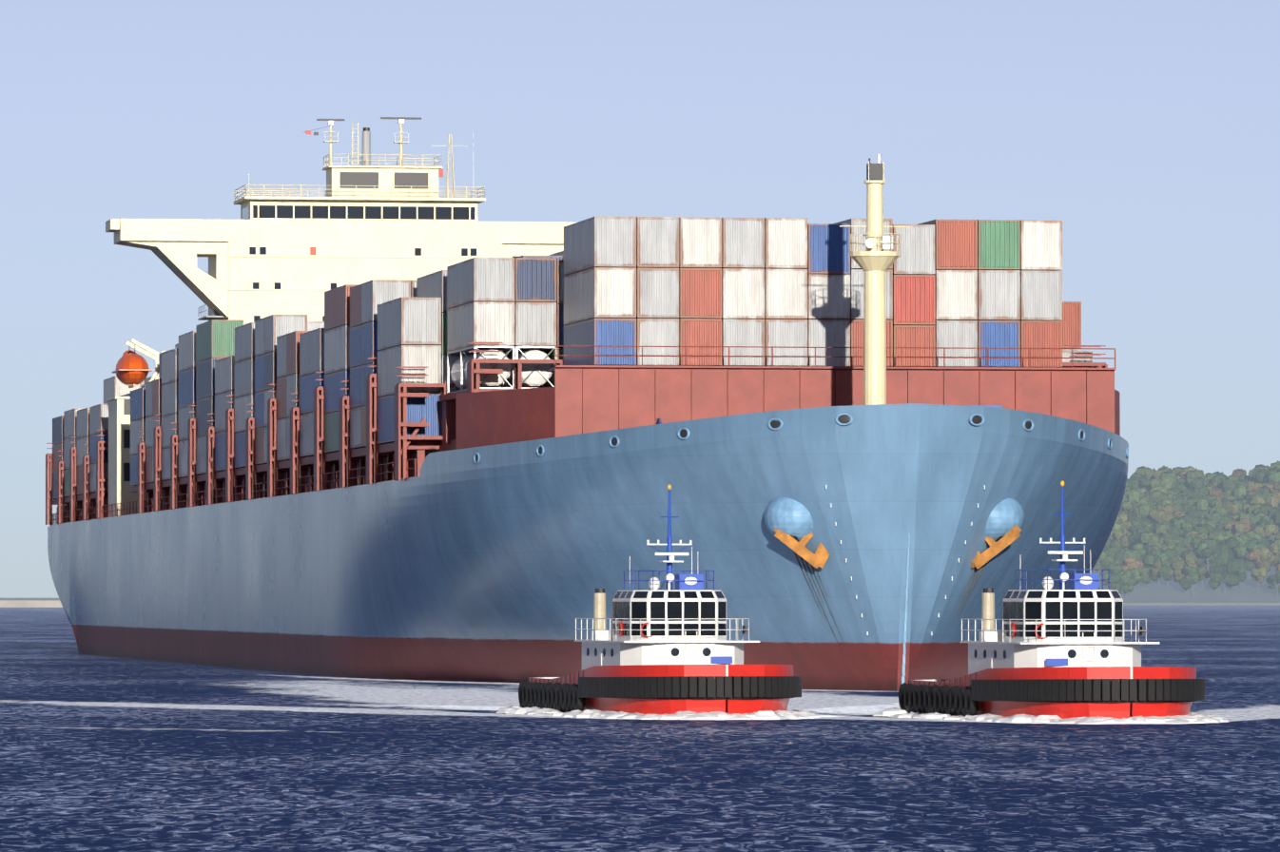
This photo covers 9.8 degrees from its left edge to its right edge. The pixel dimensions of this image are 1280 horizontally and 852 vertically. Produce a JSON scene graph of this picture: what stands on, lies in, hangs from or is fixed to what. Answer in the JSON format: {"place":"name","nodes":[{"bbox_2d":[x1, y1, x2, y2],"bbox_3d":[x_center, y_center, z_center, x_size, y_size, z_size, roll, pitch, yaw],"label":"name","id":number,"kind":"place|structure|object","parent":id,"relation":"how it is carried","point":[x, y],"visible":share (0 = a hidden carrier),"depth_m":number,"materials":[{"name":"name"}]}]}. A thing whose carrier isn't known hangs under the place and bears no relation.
{"place":"outdoors","nodes":[
{"label":"outdoors","id":0,"kind":"place"},
{"bbox_2d":[105,116,575,517],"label":"ship superstructure","id":1,"kind":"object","parent":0,"point":[363,223],"depth_m":654.56,"materials":[{"name":"white metal"}]},
{"bbox_2d":[0,605,1279,851],"bbox_3d":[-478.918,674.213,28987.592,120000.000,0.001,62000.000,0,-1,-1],"label":"water","id":2,"kind":"structure","parent":0,"point":[118,779],"depth_m":219.68,"materials":[{"name":"blue liquid"}]},
{"bbox_2d":[47,403,1128,692],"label":"ship hull","id":3,"kind":"object","parent":2,"relation":"on","point":[500,563],"visible":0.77,"depth_m":426.20,"materials":[{"name":"blue metal"}]},
{"bbox_2d":[52,216,1092,498],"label":"shipping containers","id":4,"kind":"object","parent":3,"relation":"on","point":[794,287],"visible":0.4,"depth_m":434.72,"materials":[{"name":"white metal"}]},
{"bbox_2d":[45,342,1107,525],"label":"lashing bridges","id":5,"kind":"structure","parent":3,"relation":"on","point":[403,455],"depth_m":527.51,"materials":[{"name":"red metal"}]},
{"bbox_2d":[455,154,1128,683],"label":"bow fittings","id":6,"kind":"object","parent":3,"relation":"on","point":[575,399],"visible":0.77,"depth_m":429.30,"materials":[{"name":"red metal"}]},
{"bbox_2d":[0,460,1279,607],"bbox_3d":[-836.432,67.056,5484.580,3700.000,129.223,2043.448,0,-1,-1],"label":"shores","id":7,"kind":"structure","parent":2,"relation":"on","point":[1189,535],"depth_m":6102.59,"materials":[{"name":"green plant"}]},
{"bbox_2d":[0,674,1279,734],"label":"wakes","id":8,"kind":"object","parent":2,"relation":"on","point":[864,706],"visible":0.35,"depth_m":364.76,"materials":[{"name":"liquid"}]},
{"bbox_2d":[518,484,801,714],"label":"tug","id":9,"kind":"object","parent":2,"relation":"on","point":[669,650],"visible":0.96,"depth_m":323.73,"materials":[{"name":"metal"}]},
{"bbox_2d":[496,705,1228,724],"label":"bow foam","id":10,"kind":"object","parent":2,"relation":"on","point":[1190,718],"visible":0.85,"depth_m":316.02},
{"bbox_2d":[898,480,1204,718],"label":"tug","id":11,"kind":"object","parent":2,"relation":"on","point":[1062,652],"visible":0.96,"depth_m":313.59,"materials":[{"name":"metal"}]},
{"bbox_2d":[0,0,1279,598],"label":"sky","id":12,"kind":"structure","parent":0,"point":[1150,129],"materials":[{"name":"blue"}]}
]}

